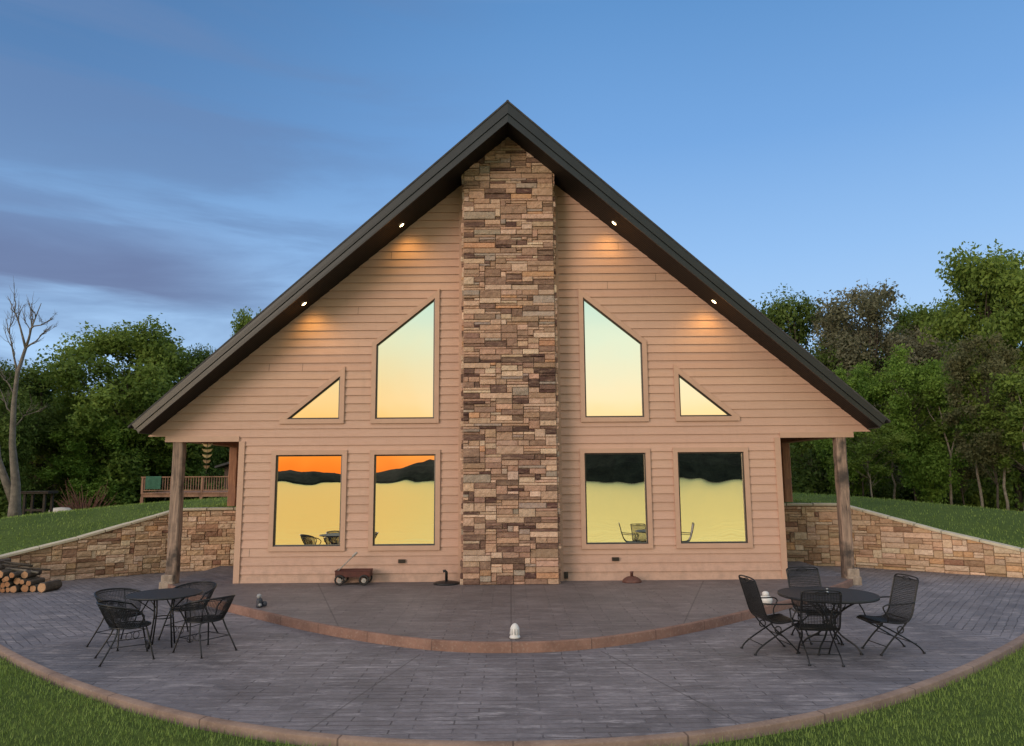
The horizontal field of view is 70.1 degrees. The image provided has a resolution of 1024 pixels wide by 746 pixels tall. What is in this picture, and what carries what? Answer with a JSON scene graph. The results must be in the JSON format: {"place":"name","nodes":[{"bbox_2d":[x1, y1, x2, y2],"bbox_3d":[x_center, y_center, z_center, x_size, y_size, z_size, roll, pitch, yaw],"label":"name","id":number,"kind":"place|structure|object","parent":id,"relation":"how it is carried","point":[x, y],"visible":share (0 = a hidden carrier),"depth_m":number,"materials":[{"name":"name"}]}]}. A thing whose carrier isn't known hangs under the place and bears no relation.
{"place":"outdoors","nodes":[
{"label":"outdoors","id":0,"kind":"place"},
{"bbox_2d":[172,575,847,640],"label":"terrace","id":1,"kind":"structure","parent":0,"point":[564,610],"depth_m":12.85,"materials":[{"name":"grey concrete"}]},
{"bbox_2d":[256,594,266,607],"bbox_3d":[-4.383,3.979,12.780,0.185,0.228,0.137,2,-8,-17],"label":"figurine","id":2,"kind":"object","parent":1,"relation":"on","point":[260,602],"visible":1,"depth_m":12.75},
{"bbox_2d":[334,552,372,585],"bbox_3d":[-3.355,4.124,15.468,0.759,0.678,0.452,0,-8,0],"label":"toy wagon","id":3,"kind":"object","parent":1,"relation":"on","point":[341,574],"visible":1,"depth_m":15.28,"materials":[{"name":"red paint"}]},
{"bbox_2d":[433,570,458,585],"bbox_3d":[-1.384,4.298,15.408,0.550,0.298,0.550,0,-8,0],"label":"umbrella stand","id":4,"kind":"object","parent":1,"relation":"on","point":[446,582],"visible":1,"depth_m":15.27,"materials":[{"name":"metal"}]},
{"bbox_2d":[509,623,519,638],"bbox_3d":[0.039,3.598,10.199,0.155,0.201,0.155,0,-8,0],"label":"lantern","id":5,"kind":"object","parent":1,"relation":"on","point":[514,631],"visible":1,"depth_m":10.15,"materials":[{"name":"white ceramic"}]},
{"bbox_2d":[622,571,641,583],"bbox_3d":[2.536,4.314,15.456,0.410,0.222,0.410,0,-8,0],"label":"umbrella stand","id":6,"kind":"object","parent":1,"relation":"on","point":[631,579],"visible":1,"depth_m":15.33,"materials":[{"name":"brown metal"}]},
{"bbox_2d":[761,591,772,604],"bbox_3d":[4.403,3.903,12.671,0.224,0.222,0.224,0,-8,0],"label":"lantern","id":7,"kind":"object","parent":1,"relation":"on","point":[766,594],"visible":0.77,"depth_m":12.60,"materials":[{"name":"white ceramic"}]},
{"bbox_2d":[0,566,1023,740],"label":"patio","id":8,"kind":"structure","parent":0,"point":[273,675],"depth_m":9.09,"materials":[{"name":"grey concrete"}]},
{"bbox_2d":[10,584,22,592],"bbox_3d":[-10.540,4.607,15.685,0.157,0.147,0.531,0,-8,0],"label":"firewood log","id":9,"kind":"object","parent":8,"relation":"on","point":[15,589],"visible":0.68,"depth_m":15.43,"materials":[{"name":"brown wood"}]},
{"bbox_2d":[13,576,34,584],"bbox_3d":[-10.536,4.469,15.801,0.162,0.157,0.547,0,-8,-2],"label":"firewood log","id":10,"kind":"object","parent":9,"relation":"on","point":[16,580],"visible":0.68,"depth_m":15.54,"materials":[{"name":"brown wood"}]},
{"bbox_2d":[9,569,27,577],"bbox_3d":[-10.566,4.319,15.742,0.127,0.120,0.603,-1,-8,3],"label":"firewood log","id":11,"kind":"object","parent":10,"relation":"on","point":[14,574],"visible":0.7,"depth_m":15.50,"materials":[{"name":"brown wood"}]},
{"bbox_2d":[20,584,29,591],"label":"firewood log","id":12,"kind":"object","parent":8,"relation":"on","point":[24,588],"visible":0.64,"depth_m":15.49,"materials":[{"name":"brown wood"}]},
{"bbox_2d":[19,576,38,583],"bbox_3d":[-10.390,4.460,15.716,0.109,0.106,0.516,0,-8,-1],"label":"firewood log","id":13,"kind":"object","parent":12,"relation":"on","point":[22,581],"visible":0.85,"depth_m":15.54,"materials":[{"name":"brown wood"}]},
{"bbox_2d":[21,569,41,578],"bbox_3d":[-10.425,4.338,15.832,0.162,0.164,0.513,0,-8,-3],"label":"firewood log","id":14,"kind":"object","parent":13,"relation":"on","point":[26,574],"visible":0.92,"depth_m":15.67,"materials":[{"name":"brown wood"}]},
{"bbox_2d":[26,577,44,585],"bbox_3d":[-10.264,4.497,15.729,0.108,0.114,0.517,0,-8,-3],"label":"firewood log","id":15,"kind":"object","parent":12,"relation":"on","point":[35,581],"visible":0.96,"depth_m":15.66,"materials":[{"name":"brown wood"}]},
{"bbox_2d":[29,584,38,591],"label":"firewood log","id":16,"kind":"object","parent":8,"relation":"on","point":[33,588],"visible":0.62,"depth_m":15.52,"materials":[{"name":"brown wood"}]},
{"bbox_2d":[37,580,61,592],"bbox_3d":[-9.933,4.583,15.689,0.203,0.213,0.504,-1,-8,4],"label":"firewood log","id":17,"kind":"object","parent":8,"relation":"on","point":[46,586],"visible":1,"depth_m":15.57,"materials":[{"name":"brown wood"}]},
{"bbox_2d":[86,588,151,650],"bbox_3d":[-5.694,3.548,10.604,0.710,0.766,0.705,-4,-9,24],"label":"barrel chair","id":18,"kind":"object","parent":8,"relation":"on","point":[96,595],"visible":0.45,"depth_m":10.77,"materials":[{"name":"metal"}]},
{"bbox_2d":[94,600,154,666],"bbox_3d":[-5.186,3.427,9.767,0.710,0.766,0.705,5,-10,-34],"label":"barrel chair","id":19,"kind":"object","parent":8,"relation":"on","point":[110,619],"visible":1,"depth_m":9.60,"materials":[{"name":"metal"}]},
{"bbox_2d":[126,588,202,648],"bbox_3d":[-5.012,3.546,10.496,1.010,0.736,1.010,0,-8,0],"label":"patio table","id":20,"kind":"object","parent":8,"relation":"on","point":[171,594],"visible":1,"depth_m":10.46,"materials":[{"name":"metal"}]},
{"bbox_2d":[157,581,218,641],"bbox_3d":[-4.896,3.618,11.138,0.705,0.766,0.710,-3,-8,15],"label":"barrel chair","id":21,"kind":"object","parent":8,"relation":"on","point":[204,596],"visible":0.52,"depth_m":11.26,"materials":[{"name":"metal"}]},
{"bbox_2d":[172,594,237,658],"bbox_3d":[-4.234,3.474,10.148,0.710,0.766,0.705,-5,-9,32],"label":"barrel chair","id":22,"kind":"object","parent":8,"relation":"on","point":[205,618],"visible":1,"depth_m":9.99,"materials":[{"name":"metal"}]},
{"bbox_2d":[168,579,852,652],"bbox_3d":[-0.016,4.176,12.847,14.840,0.206,5.966,0,-8,0],"label":"terrace step","id":23,"kind":"object","parent":8,"relation":"on","point":[512,646],"visible":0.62,"depth_m":10.52,"materials":[{"name":"brown concrete"}]},
{"bbox_2d":[738,575,800,655],"bbox_3d":[3.509,3.276,9.979,0.678,0.998,0.563,1,-8,-8],"label":"back chair","id":24,"kind":"object","parent":8,"relation":"on","point":[751,592],"visible":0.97,"depth_m":9.94,"materials":[{"name":"metal"}]},
{"bbox_2d":[786,566,841,644],"bbox_3d":[4.382,3.361,10.626,0.563,0.998,0.678,0,-8,-3],"label":"back chair","id":25,"kind":"object","parent":8,"relation":"on","point":[801,569],"visible":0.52,"depth_m":10.90,"materials":[{"name":"metal"}]},
{"bbox_2d":[789,589,844,666],"bbox_3d":[3.958,3.239,9.472,0.563,0.925,0.678,-2,-8,8],"label":"back chair","id":26,"kind":"object","parent":8,"relation":"on","point":[829,627],"visible":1,"depth_m":9.30,"materials":[{"name":"metal"}]},
{"bbox_2d":[777,587,879,655],"bbox_3d":[4.339,3.364,9.990,1.304,0.815,1.304,0,-8,0],"label":"patio table","id":27,"kind":"object","parent":8,"relation":"on","point":[850,597],"visible":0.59,"depth_m":9.91,"materials":[{"name":"metal"}]},
{"bbox_2d":[856,573,925,655],"bbox_3d":[5.127,3.256,9.917,0.678,0.998,0.563,1,-8,-8],"label":"back chair","id":28,"kind":"object","parent":8,"relation":"on","point":[882,619],"visible":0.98,"depth_m":9.92,"materials":[{"name":"metal"}]},
{"bbox_2d":[0,493,1023,745],"bbox_3d":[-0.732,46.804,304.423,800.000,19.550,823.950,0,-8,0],"label":"ground","id":29,"kind":"structure","parent":0,"point":[1012,525],"depth_m":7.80,"materials":[{"name":"green plant"}]},
{"bbox_2d":[0,359,48,506],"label":"broadleaf tree","id":30,"kind":"object","parent":29,"relation":"on","point":[24,451],"visible":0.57,"depth_m":40.17,"materials":[{"name":"green plant"}]},
{"bbox_2d":[0,277,58,517],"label":"dead tree","id":31,"kind":"object","parent":29,"relation":"on","point":[12,489],"visible":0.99,"depth_m":26.95,"materials":[{"name":"grey wood"}]},
{"bbox_2d":[6,389,55,488],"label":"broadleaf tree","id":32,"kind":"object","parent":29,"relation":"on","point":[42,410],"visible":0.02,"depth_m":55.66,"materials":[{"name":"green plant"}]},
{"bbox_2d":[21,491,57,514],"bbox_3d":[-19.777,5.598,30.469,1.190,1.320,0.760,0,-8,0],"label":"work table","id":33,"kind":"object","parent":29,"relation":"on","point":[32,509],"visible":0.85,"depth_m":30.25,"materials":[{"name":"brown wood"}]},
{"bbox_2d":[0,356,107,515],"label":"broadleaf tree","id":34,"kind":"object","parent":29,"relation":"on","point":[27,379],"visible":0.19,"depth_m":44.40,"materials":[{"name":"green plant"}]},
{"bbox_2d":[19,424,90,506],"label":"slender tree","id":35,"kind":"object","parent":29,"relation":"on","point":[39,459],"visible":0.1,"depth_m":44.17,"materials":[{"name":"green plant"}]},
{"bbox_2d":[53,507,70,511],"bbox_3d":[-21.804,6.749,35.341,1.196,0.500,0.846,3,-9,-24],"label":"boulder","id":36,"kind":"object","parent":29,"relation":"on","point":[61,508],"visible":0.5,"depth_m":35.15,"materials":[{"name":"white stone"}]},
{"bbox_2d":[41,393,86,512],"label":"broadleaf tree","id":37,"kind":"object","parent":29,"relation":"on","point":[56,396],"visible":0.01,"depth_m":56.19,"materials":[{"name":"green plant"}]},
{"bbox_2d":[56,480,116,509],"bbox_3d":[-21.797,6.387,37.444,2.918,2.001,2.288,2,-8,-16],"label":"shrub","id":38,"kind":"object","parent":29,"relation":"on","point":[81,505],"visible":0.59,"depth_m":37.28,"materials":[{"name":"brown plant"}]},
{"bbox_2d":[33,405,146,507],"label":"young tree","id":39,"kind":"object","parent":29,"relation":"on","point":[79,467],"visible":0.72,"depth_m":42.58,"materials":[{"name":"green plant"}]},
{"bbox_2d":[0,507,235,581],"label":"retaining wall","id":40,"kind":"structure","parent":29,"relation":"on","point":[208,535],"depth_m":18.28,"materials":[{"name":"stone"}]},
{"bbox_2d":[22,313,220,508],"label":"broadleaf tree","id":41,"kind":"object","parent":29,"relation":"on","point":[127,394],"visible":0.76,"depth_m":44.54,"materials":[{"name":"green plant"}]},
{"bbox_2d":[138,439,203,500],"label":"slender tree","id":42,"kind":"object","parent":29,"relation":"on","point":[152,456],"visible":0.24,"depth_m":46.03,"materials":[{"name":"green plant"}]},
{"bbox_2d":[133,448,209,502],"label":"broadleaf tree","id":43,"kind":"object","parent":29,"relation":"on","point":[161,485],"depth_m":53.26,"materials":[{"name":"green plant"}]},
{"bbox_2d":[131,343,228,500],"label":"broadleaf tree","id":44,"kind":"object","parent":29,"relation":"on","point":[198,355],"visible":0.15,"depth_m":48.86,"materials":[{"name":"green plant"}]},
{"bbox_2d":[140,476,227,502],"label":"wooden deck","id":45,"kind":"structure","parent":29,"relation":"on","point":[201,493],"depth_m":36.48,"materials":[{"name":"brown wood"}]},
{"bbox_2d":[145,476,162,488],"bbox_3d":[-17.923,5.491,36.548,0.775,0.632,0.223,0,-8,0],"label":"towel","id":46,"kind":"object","parent":45,"relation":"hanging from","point":[153,482],"visible":1,"depth_m":36.46,"materials":[{"name":"green fabric"}]},
{"bbox_2d":[194,446,229,498],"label":"broadleaf tree","id":47,"kind":"object","parent":29,"relation":"on","point":[223,458],"visible":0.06,"depth_m":53.27,"materials":[{"name":"green plant"}]},
{"bbox_2d":[201,447,228,497],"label":"broadleaf tree","id":48,"kind":"object","parent":29,"relation":"on","point":[219,459],"visible":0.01,"depth_m":53.37,"materials":[{"name":"green plant"}]},
{"bbox_2d":[215,462,228,497],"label":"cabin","id":49,"kind":"object","parent":29,"relation":"on","point":[226,467],"visible":0.06,"depth_m":43.50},
{"bbox_2d":[230,306,260,336],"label":"broadleaf tree","id":50,"kind":"object","parent":29,"relation":"on","point":[247,318],"visible":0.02,"depth_m":55.67,"materials":[{"name":"green plant"}]},
{"bbox_2d":[128,100,890,588],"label":"house","id":51,"kind":"structure","parent":29,"relation":"on","point":[508,342],"depth_m":16.09,"materials":[{"name":"beige wood"}]},
{"bbox_2d":[202,442,212,468],"bbox_3d":[-7.096,1.859,16.992,0.235,0.950,0.096,3,-9,-21],"label":"wind spinner","id":52,"kind":"object","parent":51,"relation":"hanging from","point":[207,445],"visible":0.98,"depth_m":16.99,"materials":[{"name":"metal"}]},
{"bbox_2d":[268,450,346,551],"bbox_3d":[-4.451,2.778,15.945,1.660,2.170,0.086,0,-8,0],"label":"window","id":53,"kind":"structure","parent":51,"relation":"in","point":[307,503],"depth_m":15.96,"materials":[{"name":"clear glass"}]},
{"bbox_2d":[279,367,344,423],"bbox_3d":[-4.440,0.495,16.266,1.425,1.272,0.086,0,-8,0],"label":"window","id":54,"kind":"structure","parent":51,"relation":"in","point":[325,405],"depth_m":16.24,"materials":[{"name":"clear glass"}]},
{"bbox_2d":[368,450,439,550],"bbox_3d":[-2.346,2.767,15.951,1.550,2.165,0.086,0,-8,0],"label":"window","id":55,"kind":"structure","parent":51,"relation":"in","point":[404,513],"depth_m":15.96,"materials":[{"name":"clear glass"}]},
{"bbox_2d":[370,289,439,423],"bbox_3d":[-2.389,-0.393,16.395,1.510,3.046,0.086,0,-8,0],"label":"window","id":56,"kind":"structure","parent":51,"relation":"in","point":[405,358],"depth_m":16.36,"materials":[{"name":"clear glass"}]},
{"bbox_2d":[578,288,648,421],"bbox_3d":[2.270,-0.425,16.412,1.510,3.046,0.086,0,-8,0],"label":"window","id":57,"kind":"structure","parent":51,"relation":"in","point":[613,357],"depth_m":16.38,"materials":[{"name":"clear glass"}]},
{"bbox_2d":[580,448,652,548],"bbox_3d":[2.274,2.735,15.967,1.550,2.165,0.086,0,-8,0],"label":"window","id":58,"kind":"structure","parent":51,"relation":"in","point":[616,493],"depth_m":15.98,"materials":[{"name":"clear glass"}]},
{"bbox_2d":[673,364,739,420],"bbox_3d":[4.334,0.435,16.296,1.425,1.272,0.086,0,-8,0],"label":"window","id":59,"kind":"structure","parent":51,"relation":"in","point":[693,402],"depth_m":16.27,"materials":[{"name":"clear glass"}]},
{"bbox_2d":[672,447,752,547],"bbox_3d":[4.379,2.718,15.975,1.660,2.170,0.086,0,-8,0],"label":"window","id":60,"kind":"structure","parent":51,"relation":"in","point":[712,497],"depth_m":15.99,"materials":[{"name":"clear glass"}]},
{"bbox_2d":[179,561,840,580],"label":"porch floor","id":61,"kind":"structure","parent":29,"relation":"on","point":[221,573],"depth_m":17.01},
{"bbox_2d":[0,634,1023,745],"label":"patio border","id":62,"kind":"object","parent":29,"relation":"on","point":[686,738],"visible":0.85,"depth_m":7.13,"materials":[{"name":"concrete"}]},
{"bbox_2d":[0,442,1023,518],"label":"undergrowth","id":63,"kind":"object","parent":29,"relation":"on","point":[804,483],"visible":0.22,"depth_m":41.07,"materials":[{"name":"green plant"}]},
{"bbox_2d":[789,440,824,492],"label":"slender tree","id":64,"kind":"object","parent":29,"relation":"on","point":[805,448],"visible":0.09,"depth_m":43.00,"materials":[{"name":"green plant"}]},
{"bbox_2d":[749,283,885,493],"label":"broadleaf tree","id":65,"kind":"object","parent":29,"relation":"on","point":[788,319],"visible":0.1,"depth_m":50.69,"materials":[{"name":"green plant"}]},
{"bbox_2d":[807,361,904,497],"bbox_3d":[18.453,3.180,39.104,5.178,7.777,4.998,-6,-10,36],"label":"young tree","id":66,"kind":"object","parent":29,"relation":"on","point":[853,380],"visible":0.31,"depth_m":38.66,"materials":[{"name":"green plant"}]},
{"bbox_2d":[825,415,912,497],"bbox_3d":[16.747,3.960,33.853,3.967,4.140,3.482,3,-9,-23],"label":"slender tree","id":67,"kind":"object","parent":29,"relation":"on","point":[864,449],"visible":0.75,"depth_m":33.40,"materials":[{"name":"green plant"}]},
{"bbox_2d":[800,278,959,501],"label":"broadleaf tree","id":68,"kind":"object","parent":29,"relation":"on","point":[836,320],"visible":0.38,"depth_m":47.68,"materials":[{"name":"green plant"}]},
{"bbox_2d":[870,381,917,499],"bbox_3d":[19.695,3.663,37.724,1.679,6.570,2.617,5,-10,-35],"label":"sapling","id":69,"kind":"object","parent":29,"relation":"on","point":[895,485],"visible":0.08,"depth_m":37.61,"materials":[{"name":"green plant"}]},
{"bbox_2d":[784,503,1023,577],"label":"retaining wall","id":70,"kind":"structure","parent":29,"relation":"on","point":[812,531],"depth_m":18.21,"materials":[{"name":"stone"}]},
{"bbox_2d":[856,343,977,503],"bbox_3d":[20.390,2.750,36.973,5.650,8.525,5.452,2,-8,-17],"label":"young tree","id":71,"kind":"object","parent":29,"relation":"on","point":[931,459],"visible":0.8,"depth_m":36.23,"materials":[{"name":"green plant"}]},
{"bbox_2d":[912,382,950,502],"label":"sapling","id":72,"kind":"object","parent":29,"relation":"on","point":[928,421],"visible":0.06,"depth_m":38.02,"materials":[{"name":"green plant"}]},
{"bbox_2d":[880,295,984,502],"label":"broadleaf tree","id":73,"kind":"object","parent":29,"relation":"on","point":[913,315],"visible":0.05,"depth_m":50.04,"materials":[{"name":"green plant"}]},
{"bbox_2d":[917,381,965,504],"bbox_3d":[21.244,3.629,35.835,2.213,6.525,1.978,0,-8,0],"label":"sapling","id":74,"kind":"object","parent":29,"relation":"on","point":[937,427],"visible":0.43,"depth_m":35.79,"materials":[{"name":"green plant"}]},
{"bbox_2d":[915,298,990,504],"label":"broadleaf tree","id":75,"kind":"object","parent":29,"relation":"on","point":[951,342],"depth_m":52.20,"materials":[{"name":"green plant"}]},
{"bbox_2d":[930,393,993,505],"bbox_3d":[23.390,4.085,37.918,3.053,6.706,3.201,5,-10,-35],"label":"slender tree","id":76,"kind":"object","parent":29,"relation":"on","point":[968,474],"visible":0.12,"depth_m":37.24,"materials":[{"name":"green plant"}]},
{"bbox_2d":[945,377,987,507],"bbox_3d":[21.364,3.418,33.995,1.795,6.457,2.785,-7,-10,38],"label":"sapling","id":77,"kind":"object","parent":29,"relation":"on","point":[967,424],"visible":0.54,"depth_m":33.67,"materials":[{"name":"green plant"}]},
{"bbox_2d":[914,238,1023,510],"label":"broadleaf tree","id":78,"kind":"object","parent":29,"relation":"on","point":[990,289],"visible":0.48,"depth_m":39.89,"materials":[{"name":"green plant"}]},
{"bbox_2d":[935,329,1023,508],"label":"slender tree","id":79,"kind":"object","parent":29,"relation":"on","point":[957,365],"visible":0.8,"depth_m":33.02,"materials":[{"name":"green plant"}]},
{"bbox_2d":[961,364,1017,510],"bbox_3d":[22.062,3.080,33.146,2.527,7.003,2.338,0,-8,0],"label":"sapling","id":80,"kind":"object","parent":29,"relation":"on","point":[975,400],"visible":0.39,"depth_m":33.31,"materials":[{"name":"green plant"}]},
{"bbox_2d":[971,368,1023,470],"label":"slender tree","id":81,"kind":"object","parent":29,"relation":"on","point":[1004,460],"visible":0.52,"depth_m":32.40,"materials":[{"name":"green plant"}]},
{"bbox_2d":[980,372,1023,448],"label":"sapling","id":82,"kind":"object","parent":29,"relation":"on","point":[1013,416],"visible":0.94,"depth_m":31.32,"materials":[{"name":"green plant"}]},
{"bbox_2d":[0,491,1023,554],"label":"grass","id":83,"kind":"structure","parent":0,"point":[223,504],"depth_m":21.84,"materials":[{"name":"green plant"}]},
{"bbox_2d":[0,0,1023,395],"label":"sky","id":84,"kind":"structure","parent":0,"point":[189,162],"materials":[{"name":"blue"}]},
{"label":"firewood log","id":85,"kind":"object","parent":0,"visible":0},
{"bbox_2d":[0,558,10,563],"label":"firewood log","id":86,"kind":"object","parent":85,"relation":"on","point":[3,560],"visible":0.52,"depth_m":15.92,"materials":[{"name":"brown wood"}]},
{"bbox_2d":[1,564,18,566],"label":"wooden pole","id":87,"kind":"object","parent":85,"relation":"on","point":[11,565],"visible":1,"depth_m":15.64,"materials":[{"name":"brown wood"}]},
{"bbox_2d":[3,561,32,566],"bbox_3d":[-11.428,4.079,15.864,2.009,0.296,0.104,0,-8,-3],"label":"wooden pole","id":88,"kind":"object","parent":87,"relation":"on","point":[20,564],"visible":0.92,"depth_m":15.86,"materials":[{"name":"brown wood"}]},
{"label":"firewood log","id":89,"kind":"object","parent":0,"visible":0},
{"bbox_2d":[4,580,15,586],"bbox_3d":[-10.679,4.516,15.740,0.131,0.133,0.561,-1,-8,3],"label":"firewood log","id":90,"kind":"object","parent":89,"relation":"on","point":[9,584],"visible":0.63,"depth_m":15.48,"materials":[{"name":"brown wood"}]},
{"bbox_2d":[3,576,15,581],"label":"firewood log","id":91,"kind":"object","parent":90,"relation":"on","point":[6,578],"visible":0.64,"depth_m":15.44,"materials":[{"name":"brown wood"}]},
{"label":"firewood log","id":92,"kind":"object","parent":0,"visible":0},
{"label":"firewood log","id":93,"kind":"object","parent":92,"relation":"on","visible":0},
{"bbox_2d":[0,568,14,577],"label":"firewood log","id":94,"kind":"object","parent":93,"relation":"on","point":[4,573],"visible":0.6,"depth_m":15.51,"materials":[{"name":"brown wood"}]},
{"bbox_2d":[5,567,38,573],"bbox_3d":[-11.428,4.153,15.703,2.414,0.357,0.104,0,-8,-5],"label":"wooden pole","id":95,"kind":"object","parent":94,"relation":"on","point":[23,570],"visible":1,"depth_m":15.73,"materials":[{"name":"brown wood"}]},
{"bbox_2d":[7,566,50,570],"bbox_3d":[-11.151,4.187,15.733,2.195,0.206,0.075,1,-8,-11],"label":"wooden pole","id":96,"kind":"object","parent":94,"relation":"on","point":[29,568],"visible":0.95,"depth_m":15.83,"materials":[{"name":"brown wood"}]}
]}

